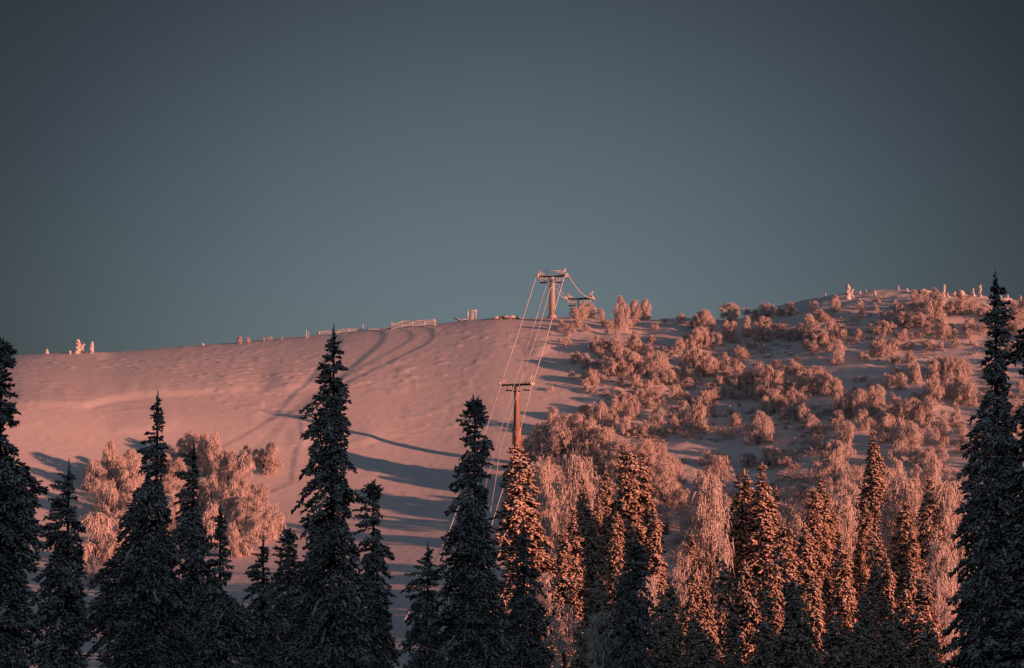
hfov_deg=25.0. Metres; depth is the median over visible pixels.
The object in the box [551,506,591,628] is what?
spruce tree
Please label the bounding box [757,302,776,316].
birch tree
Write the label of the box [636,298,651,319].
birch tree
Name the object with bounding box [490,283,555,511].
lift cable
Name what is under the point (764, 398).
birch tree
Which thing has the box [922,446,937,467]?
birch tree
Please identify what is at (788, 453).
birch tree
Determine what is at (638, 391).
birch tree
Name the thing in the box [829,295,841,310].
birch tree
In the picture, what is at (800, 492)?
birch tree
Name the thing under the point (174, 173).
sky
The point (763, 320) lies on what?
birch tree
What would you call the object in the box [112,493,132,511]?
birch tree
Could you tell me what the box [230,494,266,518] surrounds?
birch tree
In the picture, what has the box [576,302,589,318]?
birch tree
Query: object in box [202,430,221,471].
birch tree
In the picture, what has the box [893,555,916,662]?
spruce tree
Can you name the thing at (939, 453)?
birch tree
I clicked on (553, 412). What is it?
birch tree
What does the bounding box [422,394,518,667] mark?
spruce tree
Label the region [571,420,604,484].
birch tree
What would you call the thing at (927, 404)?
birch tree
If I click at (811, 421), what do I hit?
birch tree
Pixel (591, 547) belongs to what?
spruce tree
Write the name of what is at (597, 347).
undergrowth
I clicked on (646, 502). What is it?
spruce tree
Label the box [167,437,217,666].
spruce tree
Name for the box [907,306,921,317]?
birch tree
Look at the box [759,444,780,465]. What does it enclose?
birch tree
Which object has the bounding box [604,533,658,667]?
spruce tree
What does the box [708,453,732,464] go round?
birch tree
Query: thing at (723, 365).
birch tree
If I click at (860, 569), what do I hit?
spruce tree
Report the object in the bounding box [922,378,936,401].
birch tree
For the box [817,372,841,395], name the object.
birch tree
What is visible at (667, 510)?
birch tree
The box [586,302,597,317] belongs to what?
birch tree
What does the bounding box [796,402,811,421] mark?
birch tree
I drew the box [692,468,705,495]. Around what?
birch tree
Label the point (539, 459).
birch tree
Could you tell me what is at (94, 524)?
birch tree
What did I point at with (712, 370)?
birch tree
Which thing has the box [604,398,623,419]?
birch tree
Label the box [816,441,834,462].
birch tree
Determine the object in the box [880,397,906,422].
birch tree
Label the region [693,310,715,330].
birch tree
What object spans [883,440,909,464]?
birch tree
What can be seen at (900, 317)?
birch tree
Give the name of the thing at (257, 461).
birch tree
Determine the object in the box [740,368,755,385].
birch tree
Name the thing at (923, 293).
birch tree
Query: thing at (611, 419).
birch tree
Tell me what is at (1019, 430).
birch tree
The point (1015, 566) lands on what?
spruce tree
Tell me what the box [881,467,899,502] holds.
birch tree
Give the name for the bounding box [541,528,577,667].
spruce tree
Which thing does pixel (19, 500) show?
spruce tree
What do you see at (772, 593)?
spruce tree
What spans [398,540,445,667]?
spruce tree
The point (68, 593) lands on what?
spruce tree
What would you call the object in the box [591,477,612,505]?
birch tree
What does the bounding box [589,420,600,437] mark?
birch tree
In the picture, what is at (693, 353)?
birch tree
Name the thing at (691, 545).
spruce tree
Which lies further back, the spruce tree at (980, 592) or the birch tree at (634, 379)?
the birch tree at (634, 379)
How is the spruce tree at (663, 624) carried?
on the ground
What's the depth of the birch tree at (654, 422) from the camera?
365.34 m
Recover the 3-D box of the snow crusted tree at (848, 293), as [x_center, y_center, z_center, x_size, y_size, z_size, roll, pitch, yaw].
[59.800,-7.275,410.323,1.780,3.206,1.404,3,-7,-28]
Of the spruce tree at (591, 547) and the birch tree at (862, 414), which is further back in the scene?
the birch tree at (862, 414)
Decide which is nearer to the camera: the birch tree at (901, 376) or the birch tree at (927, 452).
the birch tree at (927, 452)
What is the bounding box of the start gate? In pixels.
[454,309,476,320]
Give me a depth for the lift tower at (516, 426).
353.85 m
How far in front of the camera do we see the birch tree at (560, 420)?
365.66 m
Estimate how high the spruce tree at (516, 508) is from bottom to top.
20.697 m
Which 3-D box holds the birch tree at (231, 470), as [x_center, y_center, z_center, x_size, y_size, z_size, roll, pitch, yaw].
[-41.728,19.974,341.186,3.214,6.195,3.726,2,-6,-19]
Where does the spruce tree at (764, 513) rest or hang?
on the ground
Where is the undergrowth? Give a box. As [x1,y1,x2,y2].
[221,289,1023,665]
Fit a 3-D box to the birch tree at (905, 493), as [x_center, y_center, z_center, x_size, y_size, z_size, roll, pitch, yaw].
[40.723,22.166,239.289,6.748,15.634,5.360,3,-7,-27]
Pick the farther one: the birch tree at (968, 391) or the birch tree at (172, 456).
the birch tree at (968, 391)
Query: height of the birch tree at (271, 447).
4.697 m
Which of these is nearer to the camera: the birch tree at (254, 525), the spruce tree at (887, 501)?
the spruce tree at (887, 501)
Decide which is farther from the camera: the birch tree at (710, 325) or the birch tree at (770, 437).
the birch tree at (710, 325)
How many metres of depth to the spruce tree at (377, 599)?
75.36 m
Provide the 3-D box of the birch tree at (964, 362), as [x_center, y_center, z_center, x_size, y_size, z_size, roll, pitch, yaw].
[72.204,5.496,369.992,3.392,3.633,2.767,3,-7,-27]
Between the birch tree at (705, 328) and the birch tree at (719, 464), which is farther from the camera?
the birch tree at (705, 328)
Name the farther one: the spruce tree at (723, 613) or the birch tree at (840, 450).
the birch tree at (840, 450)
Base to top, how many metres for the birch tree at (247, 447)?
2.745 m
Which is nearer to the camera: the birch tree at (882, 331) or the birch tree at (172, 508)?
the birch tree at (172, 508)
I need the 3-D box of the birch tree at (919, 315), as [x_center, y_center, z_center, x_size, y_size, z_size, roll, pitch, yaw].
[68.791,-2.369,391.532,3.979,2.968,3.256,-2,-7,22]
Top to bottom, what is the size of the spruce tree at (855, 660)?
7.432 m
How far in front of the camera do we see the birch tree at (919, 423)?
346.90 m
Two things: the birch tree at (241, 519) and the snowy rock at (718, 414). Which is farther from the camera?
the snowy rock at (718, 414)
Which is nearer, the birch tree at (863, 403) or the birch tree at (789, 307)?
the birch tree at (863, 403)
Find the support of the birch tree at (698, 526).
on the ground
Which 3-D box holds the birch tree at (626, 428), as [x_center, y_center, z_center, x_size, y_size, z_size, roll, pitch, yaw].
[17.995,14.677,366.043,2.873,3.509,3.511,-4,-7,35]
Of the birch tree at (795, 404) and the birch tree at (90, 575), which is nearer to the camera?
the birch tree at (90, 575)
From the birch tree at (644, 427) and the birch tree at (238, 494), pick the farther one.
the birch tree at (644, 427)
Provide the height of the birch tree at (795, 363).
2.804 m
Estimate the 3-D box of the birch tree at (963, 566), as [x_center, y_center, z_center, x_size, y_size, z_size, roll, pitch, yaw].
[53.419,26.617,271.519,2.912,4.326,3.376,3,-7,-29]
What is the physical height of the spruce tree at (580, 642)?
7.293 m
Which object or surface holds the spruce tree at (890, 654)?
on the ground
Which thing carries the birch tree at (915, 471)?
on the ground
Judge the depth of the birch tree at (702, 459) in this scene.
350.97 m
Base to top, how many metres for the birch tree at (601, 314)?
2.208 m
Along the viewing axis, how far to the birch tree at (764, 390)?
374.50 m
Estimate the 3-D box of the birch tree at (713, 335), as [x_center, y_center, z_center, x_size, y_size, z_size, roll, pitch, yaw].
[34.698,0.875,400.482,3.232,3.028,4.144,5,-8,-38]
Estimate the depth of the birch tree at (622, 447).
332.56 m
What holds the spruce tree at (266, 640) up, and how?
on the ground
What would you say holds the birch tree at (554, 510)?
on the ground
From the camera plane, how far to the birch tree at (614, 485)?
325.33 m
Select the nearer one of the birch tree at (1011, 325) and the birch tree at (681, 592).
the birch tree at (681, 592)
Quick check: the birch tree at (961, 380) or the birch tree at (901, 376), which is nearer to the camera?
the birch tree at (961, 380)
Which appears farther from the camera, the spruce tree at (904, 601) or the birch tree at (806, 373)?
the birch tree at (806, 373)
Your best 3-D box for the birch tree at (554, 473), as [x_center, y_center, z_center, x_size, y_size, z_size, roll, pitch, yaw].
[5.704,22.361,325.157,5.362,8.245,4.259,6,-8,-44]
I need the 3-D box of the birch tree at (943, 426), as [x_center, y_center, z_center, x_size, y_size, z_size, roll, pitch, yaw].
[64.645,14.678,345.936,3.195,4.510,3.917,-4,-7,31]
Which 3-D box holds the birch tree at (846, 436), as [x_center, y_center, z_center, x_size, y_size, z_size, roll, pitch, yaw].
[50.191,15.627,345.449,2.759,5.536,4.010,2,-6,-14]
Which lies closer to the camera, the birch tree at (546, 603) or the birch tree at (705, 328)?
the birch tree at (546, 603)
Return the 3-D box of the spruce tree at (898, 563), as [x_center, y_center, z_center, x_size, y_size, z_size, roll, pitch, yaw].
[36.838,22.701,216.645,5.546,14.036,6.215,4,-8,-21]
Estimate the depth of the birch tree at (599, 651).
110.79 m
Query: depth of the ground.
374.59 m
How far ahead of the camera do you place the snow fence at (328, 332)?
426.11 m
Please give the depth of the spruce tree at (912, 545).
215.35 m
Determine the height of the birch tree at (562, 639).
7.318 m
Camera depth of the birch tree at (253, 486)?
335.09 m
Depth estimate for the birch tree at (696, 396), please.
375.41 m
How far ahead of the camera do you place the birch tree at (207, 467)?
345.06 m
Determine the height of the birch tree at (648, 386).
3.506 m
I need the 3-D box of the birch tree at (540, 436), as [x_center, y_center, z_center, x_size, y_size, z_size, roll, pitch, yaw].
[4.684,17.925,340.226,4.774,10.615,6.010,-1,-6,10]
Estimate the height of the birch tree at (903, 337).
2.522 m
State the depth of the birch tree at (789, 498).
316.54 m
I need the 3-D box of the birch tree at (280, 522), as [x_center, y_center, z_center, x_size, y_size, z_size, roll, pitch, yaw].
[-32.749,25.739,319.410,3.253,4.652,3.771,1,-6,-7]
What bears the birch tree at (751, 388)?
on the ground
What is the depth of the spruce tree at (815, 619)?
116.73 m
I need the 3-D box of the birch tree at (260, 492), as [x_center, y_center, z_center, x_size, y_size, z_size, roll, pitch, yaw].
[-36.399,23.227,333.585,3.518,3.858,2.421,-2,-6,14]
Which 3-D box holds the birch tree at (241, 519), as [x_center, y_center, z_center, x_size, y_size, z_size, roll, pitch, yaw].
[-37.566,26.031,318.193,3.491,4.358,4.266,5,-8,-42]
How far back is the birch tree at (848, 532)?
230.52 m
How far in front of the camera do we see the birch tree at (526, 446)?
342.11 m
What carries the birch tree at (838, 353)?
on the ground
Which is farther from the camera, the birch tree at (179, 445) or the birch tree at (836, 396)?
the birch tree at (836, 396)
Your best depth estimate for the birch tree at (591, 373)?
384.67 m
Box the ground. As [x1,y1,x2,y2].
[2,289,1023,667]
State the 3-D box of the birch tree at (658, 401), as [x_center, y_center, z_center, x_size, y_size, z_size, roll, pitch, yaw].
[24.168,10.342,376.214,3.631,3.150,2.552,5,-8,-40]
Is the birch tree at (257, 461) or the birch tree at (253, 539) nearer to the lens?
the birch tree at (253, 539)
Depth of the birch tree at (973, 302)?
396.39 m
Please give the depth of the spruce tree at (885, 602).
135.03 m
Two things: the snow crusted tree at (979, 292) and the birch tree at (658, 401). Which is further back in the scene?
the snow crusted tree at (979, 292)
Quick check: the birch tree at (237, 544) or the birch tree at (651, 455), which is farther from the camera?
the birch tree at (651, 455)
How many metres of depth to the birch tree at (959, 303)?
395.52 m
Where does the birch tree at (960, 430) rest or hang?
on the ground
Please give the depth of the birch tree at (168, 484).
337.42 m
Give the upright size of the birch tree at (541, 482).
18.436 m
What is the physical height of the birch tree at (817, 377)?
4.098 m
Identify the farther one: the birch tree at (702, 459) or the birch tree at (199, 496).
the birch tree at (702, 459)
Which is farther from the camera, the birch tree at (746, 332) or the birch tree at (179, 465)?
the birch tree at (746, 332)
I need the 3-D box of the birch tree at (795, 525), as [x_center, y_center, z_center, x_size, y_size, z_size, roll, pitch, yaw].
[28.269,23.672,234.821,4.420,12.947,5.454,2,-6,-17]
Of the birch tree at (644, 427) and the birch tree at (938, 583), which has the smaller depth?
the birch tree at (938, 583)
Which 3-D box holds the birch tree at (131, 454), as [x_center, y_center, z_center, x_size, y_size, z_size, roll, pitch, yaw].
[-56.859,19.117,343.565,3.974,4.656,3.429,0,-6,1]
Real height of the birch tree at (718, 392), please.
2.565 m
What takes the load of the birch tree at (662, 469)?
on the ground
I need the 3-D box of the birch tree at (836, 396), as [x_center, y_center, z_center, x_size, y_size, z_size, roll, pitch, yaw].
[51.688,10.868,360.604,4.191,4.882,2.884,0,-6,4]
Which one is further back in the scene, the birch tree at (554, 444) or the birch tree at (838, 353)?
the birch tree at (838, 353)
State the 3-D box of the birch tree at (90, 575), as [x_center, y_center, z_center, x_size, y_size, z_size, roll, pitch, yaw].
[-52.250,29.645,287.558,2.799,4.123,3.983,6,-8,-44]
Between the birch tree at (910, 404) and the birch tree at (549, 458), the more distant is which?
the birch tree at (910, 404)
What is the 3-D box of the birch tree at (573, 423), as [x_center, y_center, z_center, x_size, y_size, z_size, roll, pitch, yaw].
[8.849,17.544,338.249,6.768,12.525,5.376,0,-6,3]
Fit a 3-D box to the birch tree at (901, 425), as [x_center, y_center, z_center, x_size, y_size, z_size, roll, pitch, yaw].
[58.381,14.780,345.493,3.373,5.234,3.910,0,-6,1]
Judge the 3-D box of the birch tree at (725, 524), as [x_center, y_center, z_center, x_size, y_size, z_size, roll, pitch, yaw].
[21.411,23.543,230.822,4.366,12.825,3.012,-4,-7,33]
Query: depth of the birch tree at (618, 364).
387.69 m
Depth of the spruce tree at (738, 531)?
219.69 m
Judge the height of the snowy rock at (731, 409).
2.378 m
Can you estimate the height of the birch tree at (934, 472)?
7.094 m
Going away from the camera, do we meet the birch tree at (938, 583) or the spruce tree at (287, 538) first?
the spruce tree at (287, 538)
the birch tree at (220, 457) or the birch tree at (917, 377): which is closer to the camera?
the birch tree at (220, 457)
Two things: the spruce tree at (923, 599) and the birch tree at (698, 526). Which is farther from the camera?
the birch tree at (698, 526)
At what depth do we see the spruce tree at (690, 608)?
158.69 m
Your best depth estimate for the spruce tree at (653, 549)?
205.35 m
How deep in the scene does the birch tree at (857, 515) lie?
295.98 m
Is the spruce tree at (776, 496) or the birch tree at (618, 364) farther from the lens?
the birch tree at (618, 364)
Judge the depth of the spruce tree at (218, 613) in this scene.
59.30 m
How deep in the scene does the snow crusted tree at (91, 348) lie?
418.94 m
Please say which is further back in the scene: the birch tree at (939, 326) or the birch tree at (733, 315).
the birch tree at (733, 315)
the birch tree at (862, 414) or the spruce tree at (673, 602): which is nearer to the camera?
the spruce tree at (673, 602)
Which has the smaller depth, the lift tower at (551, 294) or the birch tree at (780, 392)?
the birch tree at (780, 392)
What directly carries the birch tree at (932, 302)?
on the ground
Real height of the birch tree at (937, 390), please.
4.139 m
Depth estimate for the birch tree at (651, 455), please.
332.74 m
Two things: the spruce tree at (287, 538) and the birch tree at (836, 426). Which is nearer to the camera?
the spruce tree at (287, 538)
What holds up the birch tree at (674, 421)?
on the ground
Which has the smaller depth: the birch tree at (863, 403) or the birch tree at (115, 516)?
the birch tree at (115, 516)
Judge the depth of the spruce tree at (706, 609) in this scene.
119.10 m
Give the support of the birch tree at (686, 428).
on the ground
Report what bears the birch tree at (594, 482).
on the ground
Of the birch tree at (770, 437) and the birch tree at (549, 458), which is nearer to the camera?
the birch tree at (549, 458)
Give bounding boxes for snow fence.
[316,324,366,334]
[367,319,435,329]
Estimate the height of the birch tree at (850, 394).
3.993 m
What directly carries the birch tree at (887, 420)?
on the ground
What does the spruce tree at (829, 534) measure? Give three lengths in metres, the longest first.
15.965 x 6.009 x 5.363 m
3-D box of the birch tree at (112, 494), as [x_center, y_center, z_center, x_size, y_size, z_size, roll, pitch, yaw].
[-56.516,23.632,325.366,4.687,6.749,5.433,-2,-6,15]
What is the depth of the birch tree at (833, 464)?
328.68 m
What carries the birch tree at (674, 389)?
on the ground
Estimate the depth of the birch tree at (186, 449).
350.76 m
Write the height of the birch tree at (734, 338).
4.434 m
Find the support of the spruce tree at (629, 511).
on the ground
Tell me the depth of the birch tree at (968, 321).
387.45 m
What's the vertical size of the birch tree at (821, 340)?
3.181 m
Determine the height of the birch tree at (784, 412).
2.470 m
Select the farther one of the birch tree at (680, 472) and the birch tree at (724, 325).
the birch tree at (724, 325)
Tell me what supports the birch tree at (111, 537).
on the ground
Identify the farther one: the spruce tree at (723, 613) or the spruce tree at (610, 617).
the spruce tree at (723, 613)
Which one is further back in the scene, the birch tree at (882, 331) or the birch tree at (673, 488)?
the birch tree at (882, 331)
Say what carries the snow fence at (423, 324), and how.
on the ground
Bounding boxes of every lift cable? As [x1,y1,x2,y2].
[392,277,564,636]
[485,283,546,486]
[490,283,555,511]
[491,273,593,524]
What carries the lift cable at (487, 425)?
attached to the lift tower at (551, 294)
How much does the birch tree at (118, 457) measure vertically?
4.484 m
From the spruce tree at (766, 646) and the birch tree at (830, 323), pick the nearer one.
the spruce tree at (766, 646)
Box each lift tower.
[499,375,534,464]
[536,268,566,317]
[565,291,594,306]
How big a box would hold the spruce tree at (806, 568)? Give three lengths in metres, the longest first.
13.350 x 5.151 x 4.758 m
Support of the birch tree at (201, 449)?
on the ground
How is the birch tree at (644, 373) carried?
on the ground
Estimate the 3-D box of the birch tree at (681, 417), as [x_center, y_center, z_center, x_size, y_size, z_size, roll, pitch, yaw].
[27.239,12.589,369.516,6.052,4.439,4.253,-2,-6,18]
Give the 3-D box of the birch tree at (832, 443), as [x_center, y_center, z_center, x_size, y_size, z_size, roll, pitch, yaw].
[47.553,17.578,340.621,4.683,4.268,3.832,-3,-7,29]
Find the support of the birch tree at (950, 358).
on the ground
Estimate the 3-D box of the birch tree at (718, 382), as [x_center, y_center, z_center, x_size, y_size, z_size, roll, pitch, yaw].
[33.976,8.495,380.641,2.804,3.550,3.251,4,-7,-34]
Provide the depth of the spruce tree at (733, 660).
102.81 m
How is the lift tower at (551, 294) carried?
on the ground
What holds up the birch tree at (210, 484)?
on the ground
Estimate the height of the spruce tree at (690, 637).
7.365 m
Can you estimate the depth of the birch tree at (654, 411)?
370.46 m
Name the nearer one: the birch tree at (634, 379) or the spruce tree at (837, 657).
the spruce tree at (837, 657)
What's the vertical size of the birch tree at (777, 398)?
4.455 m
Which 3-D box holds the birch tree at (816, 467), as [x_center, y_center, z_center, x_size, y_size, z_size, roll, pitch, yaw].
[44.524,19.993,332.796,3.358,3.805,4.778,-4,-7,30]
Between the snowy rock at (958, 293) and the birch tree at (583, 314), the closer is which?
the snowy rock at (958, 293)
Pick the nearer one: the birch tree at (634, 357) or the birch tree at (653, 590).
the birch tree at (653, 590)
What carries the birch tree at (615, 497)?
on the ground
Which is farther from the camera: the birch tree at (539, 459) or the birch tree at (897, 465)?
the birch tree at (539, 459)
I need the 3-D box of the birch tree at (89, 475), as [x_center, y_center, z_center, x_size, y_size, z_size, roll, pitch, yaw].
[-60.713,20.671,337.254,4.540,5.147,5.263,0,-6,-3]
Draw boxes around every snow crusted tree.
[73,339,85,353]
[89,341,93,352]
[843,284,853,299]
[978,285,981,296]
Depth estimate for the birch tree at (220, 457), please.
341.39 m
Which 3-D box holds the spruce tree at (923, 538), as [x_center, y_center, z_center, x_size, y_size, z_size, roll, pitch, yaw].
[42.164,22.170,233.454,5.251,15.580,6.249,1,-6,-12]
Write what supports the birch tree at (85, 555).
on the ground
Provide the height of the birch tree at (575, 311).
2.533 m
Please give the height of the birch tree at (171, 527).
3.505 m
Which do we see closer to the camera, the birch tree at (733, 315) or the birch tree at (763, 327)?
the birch tree at (763, 327)
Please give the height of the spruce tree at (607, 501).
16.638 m
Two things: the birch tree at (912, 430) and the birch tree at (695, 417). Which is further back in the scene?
the birch tree at (695, 417)
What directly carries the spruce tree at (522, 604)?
on the ground
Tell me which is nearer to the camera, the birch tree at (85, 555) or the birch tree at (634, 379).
the birch tree at (85, 555)
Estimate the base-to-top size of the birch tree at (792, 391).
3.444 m
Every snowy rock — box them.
[493,315,519,318]
[713,411,728,416]
[727,404,742,413]
[950,290,971,296]
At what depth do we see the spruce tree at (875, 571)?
172.18 m
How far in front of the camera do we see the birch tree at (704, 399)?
372.81 m
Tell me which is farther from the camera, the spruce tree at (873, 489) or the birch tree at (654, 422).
the birch tree at (654, 422)
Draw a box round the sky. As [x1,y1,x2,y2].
[0,0,1023,356]
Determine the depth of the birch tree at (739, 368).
381.25 m
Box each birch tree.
[79,458,108,491]
[79,511,117,564]
[82,548,87,565]
[82,556,106,586]
[87,480,107,510]
[95,478,123,522]
[98,532,124,563]
[100,439,118,481]
[102,510,131,543]
[108,454,125,483]
[108,459,128,488]
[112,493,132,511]
[116,463,145,494]
[117,477,141,503]
[121,447,141,469]
[160,453,173,475]
[162,473,181,492]
[165,495,181,525]
[166,444,176,459]
[167,521,176,540]
[169,457,188,481]
[169,482,210,512]
[174,438,190,458]
[181,428,200,460]
[195,432,214,467]
[195,502,226,544]
[197,478,213,507]
[199,473,226,512]
[201,459,217,476]
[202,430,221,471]
[210,449,231,484]
[217,479,246,519]
[218,449,239,487]
[218,536,250,557]
[227,521,239,545]
[228,449,255,486]
[228,507,251,536]
[228,530,264,555]
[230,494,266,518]
[235,479,252,512]
[238,444,252,458]
[244,512,269,544]
[246,484,258,499]
[248,449,261,464]
[250,482,270,506]
[254,448,271,467]
[259,508,277,539]
[264,441,282,470]
[267,503,286,534]
[519,434,541,485]
[526,460,561,602]
[527,572,556,666]
[528,421,555,466]
[536,454,544,474]
[538,496,569,537]
[539,465,566,512]
[541,421,576,482]
[542,455,562,484]
[544,406,559,431]
[544,604,582,667]
[550,413,595,477]
[550,452,597,595]
[556,413,566,428]
[558,499,592,540]
[562,474,593,506]
[570,306,579,318]
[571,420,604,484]
[573,404,596,421]
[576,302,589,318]
[577,614,619,667]
[583,368,599,384]
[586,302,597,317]
[586,400,608,427]
[588,475,610,490]
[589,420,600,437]
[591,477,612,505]
[592,426,620,483]
[596,309,604,318]
[599,346,630,375]
[602,439,638,487]
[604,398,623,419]
[605,414,617,430]
[608,479,621,492]
[611,337,623,351]
[612,295,631,330]
[612,390,628,403]
[612,492,625,502]
[618,416,636,435]
[620,393,641,418]
[624,299,641,319]
[625,334,641,350]
[626,351,640,374]
[628,373,641,387]
[632,388,647,405]
[632,436,659,499]
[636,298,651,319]
[638,420,652,435]
[638,574,664,663]
[639,359,652,377]
[640,380,656,398]
[646,443,673,491]
[647,350,671,377]
[647,406,662,420]
[647,413,669,435]
[648,497,672,526]
[650,389,669,405]
[651,460,680,509]
[654,478,683,507]
[661,369,678,384]
[664,399,694,424]
[668,384,682,400]
[668,455,687,491]
[668,554,704,652]
[669,415,681,434]
[670,541,685,582]
[672,472,734,625]
[674,338,685,353]
[677,422,694,437]
[682,332,695,348]
[682,343,701,368]
[686,411,703,423]
[688,403,709,427]
[689,327,710,347]
[690,354,712,377]
[692,391,705,405]
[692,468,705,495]
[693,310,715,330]
[693,450,714,464]
[694,326,710,343]
[694,350,719,376]
[696,309,713,331]
[697,389,710,413]
[702,331,722,346]
[702,455,736,498]
[704,389,719,408]
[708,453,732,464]
[708,505,733,598]
[709,375,727,394]
[711,387,725,399]
[716,352,731,370]
[718,302,740,321]
[718,489,738,511]
[721,320,730,339]
[722,321,739,342]
[730,362,747,390]
[738,453,756,466]
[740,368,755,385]
[741,315,752,336]
[744,410,774,444]
[745,361,765,383]
[746,377,764,398]
[752,315,772,330]
[752,325,771,341]
[754,380,771,400]
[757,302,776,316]
[758,364,783,388]
[758,395,772,416]
[758,423,775,442]
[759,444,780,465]
[761,387,785,412]
[771,385,786,407]
[772,370,787,385]
[772,500,794,591]
[777,449,798,465]
[778,406,790,420]
[780,503,805,567]
[782,494,800,517]
[783,302,797,315]
[784,358,800,372]
[784,387,803,405]
[784,399,800,415]
[792,483,810,502]
[794,369,815,391]
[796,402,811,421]
[796,486,830,526]
[802,312,817,335]
[803,413,822,435]
[804,370,827,393]
[806,460,832,484]
[812,329,828,345]
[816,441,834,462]
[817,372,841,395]
[819,450,851,491]
[820,440,849,460]
[822,318,839,339]
[828,482,860,537]
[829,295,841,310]
[829,339,846,363]
[830,414,845,430]
[830,495,863,595]
[831,388,852,417]
[832,481,857,507]
[835,445,849,463]
[836,420,856,454]
[841,389,854,412]
[848,465,868,489]
[850,388,872,416]
[852,409,876,430]
[852,507,864,535]
[866,386,886,414]
[871,320,892,335]
[873,385,887,405]
[873,413,897,442]
[874,338,892,356]
[877,474,924,587]
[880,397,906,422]
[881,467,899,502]
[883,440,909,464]
[888,457,906,502]
[889,366,900,382]
[889,372,907,389]
[891,416,913,447]
[894,311,909,325]
[897,328,909,341]
[898,421,922,454]
[899,397,926,424]
[903,449,924,466]
[904,364,912,380]
[906,312,928,327]
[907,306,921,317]
[907,464,925,487]
[911,362,921,383]
[913,417,933,443]
[915,289,929,307]
[915,396,938,427]
[915,487,963,529]
[917,456,942,501]
[919,539,965,667]
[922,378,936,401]
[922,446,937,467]
[923,287,948,320]
[924,358,940,381]
[924,479,970,622]
[926,380,944,404]
[929,317,951,338]
[931,418,952,445]
[934,355,945,371]
[934,445,948,460]
[935,355,956,379]
[940,373,961,397]
[947,295,970,314]
[948,408,964,426]
[949,376,970,399]
[950,356,967,379]
[954,424,969,444]
[955,381,979,406]
[956,357,972,378]
[957,549,976,576]
[961,317,976,330]
[962,295,981,313]
[1003,315,1018,329]
[1016,424,1022,432]
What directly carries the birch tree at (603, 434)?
on the ground
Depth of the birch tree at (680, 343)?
397.03 m
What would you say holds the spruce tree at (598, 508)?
on the ground
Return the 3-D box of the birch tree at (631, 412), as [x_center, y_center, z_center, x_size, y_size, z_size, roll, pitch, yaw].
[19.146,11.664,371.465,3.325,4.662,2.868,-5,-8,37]
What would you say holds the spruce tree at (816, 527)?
on the ground
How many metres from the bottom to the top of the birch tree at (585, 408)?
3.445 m
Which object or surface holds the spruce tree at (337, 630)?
on the ground
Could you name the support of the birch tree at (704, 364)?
on the ground
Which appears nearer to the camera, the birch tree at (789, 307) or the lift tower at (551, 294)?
the birch tree at (789, 307)
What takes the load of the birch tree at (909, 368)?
on the ground
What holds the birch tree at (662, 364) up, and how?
on the ground
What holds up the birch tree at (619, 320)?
on the ground
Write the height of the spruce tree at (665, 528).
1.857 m
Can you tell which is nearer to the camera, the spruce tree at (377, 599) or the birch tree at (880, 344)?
the spruce tree at (377, 599)
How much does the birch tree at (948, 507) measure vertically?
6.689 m
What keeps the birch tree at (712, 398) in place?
on the ground
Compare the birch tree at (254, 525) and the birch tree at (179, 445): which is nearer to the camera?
the birch tree at (254, 525)
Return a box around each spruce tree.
[0,337,48,667]
[25,458,93,667]
[78,391,194,667]
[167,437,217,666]
[187,500,259,667]
[238,532,285,667]
[270,525,306,667]
[276,324,383,667]
[352,478,401,667]
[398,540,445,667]
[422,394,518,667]
[482,441,561,664]
[502,516,554,667]
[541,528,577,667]
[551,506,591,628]
[565,476,607,619]
[569,618,589,667]
[582,573,615,667]
[587,471,614,610]
[590,495,607,607]
[597,571,633,667]
[600,447,649,605]
[600,511,630,612]
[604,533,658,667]
[634,449,666,577]
[639,507,680,629]
[646,590,680,667]
[657,636,677,667]
[661,523,669,534]
[663,583,685,667]
[677,532,701,630]
[677,555,703,656]
[679,615,703,667]
[686,628,720,667]
[688,571,725,667]
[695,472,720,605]
[712,558,741,667]
[714,469,761,630]
[723,614,743,667]
[724,560,770,667]
[732,463,789,643]
[744,620,779,667]
[756,524,810,665]
[760,559,791,667]
[772,579,821,667]
[773,486,782,509]
[794,487,832,629]
[796,522,829,655]
[805,572,828,667]
[812,480,855,626]
[821,615,848,667]
[822,528,860,657]
[830,505,839,553]
[840,621,870,667]
[844,592,880,667]
[849,501,875,620]
[853,429,888,552]
[858,534,899,643]
[875,556,900,665]
[875,611,914,667]
[881,495,893,566]
[884,501,926,630]
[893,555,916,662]
[898,572,949,667]
[902,519,923,624]
[913,619,943,667]
[915,478,958,621]
[940,268,1023,667]
[975,586,1023,667]
[991,328,1023,665]
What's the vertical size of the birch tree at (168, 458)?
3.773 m
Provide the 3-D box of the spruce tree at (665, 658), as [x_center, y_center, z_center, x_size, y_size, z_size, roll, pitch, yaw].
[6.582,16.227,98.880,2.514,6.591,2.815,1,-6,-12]
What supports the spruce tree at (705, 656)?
on the ground
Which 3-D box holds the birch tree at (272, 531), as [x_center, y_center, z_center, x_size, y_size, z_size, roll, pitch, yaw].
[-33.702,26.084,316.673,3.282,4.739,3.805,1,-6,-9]
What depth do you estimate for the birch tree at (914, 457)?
335.99 m
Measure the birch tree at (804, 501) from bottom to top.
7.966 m
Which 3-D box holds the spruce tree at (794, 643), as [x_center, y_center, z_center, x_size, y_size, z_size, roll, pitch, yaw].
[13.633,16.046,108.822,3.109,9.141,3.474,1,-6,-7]
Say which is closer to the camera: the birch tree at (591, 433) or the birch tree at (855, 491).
the birch tree at (855, 491)
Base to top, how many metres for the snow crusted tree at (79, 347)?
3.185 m
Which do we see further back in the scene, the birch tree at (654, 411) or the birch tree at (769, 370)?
the birch tree at (769, 370)
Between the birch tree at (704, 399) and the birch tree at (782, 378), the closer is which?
the birch tree at (704, 399)
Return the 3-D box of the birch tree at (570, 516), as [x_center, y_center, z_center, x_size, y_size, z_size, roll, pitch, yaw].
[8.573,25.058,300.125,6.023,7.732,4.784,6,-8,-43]
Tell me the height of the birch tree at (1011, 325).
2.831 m

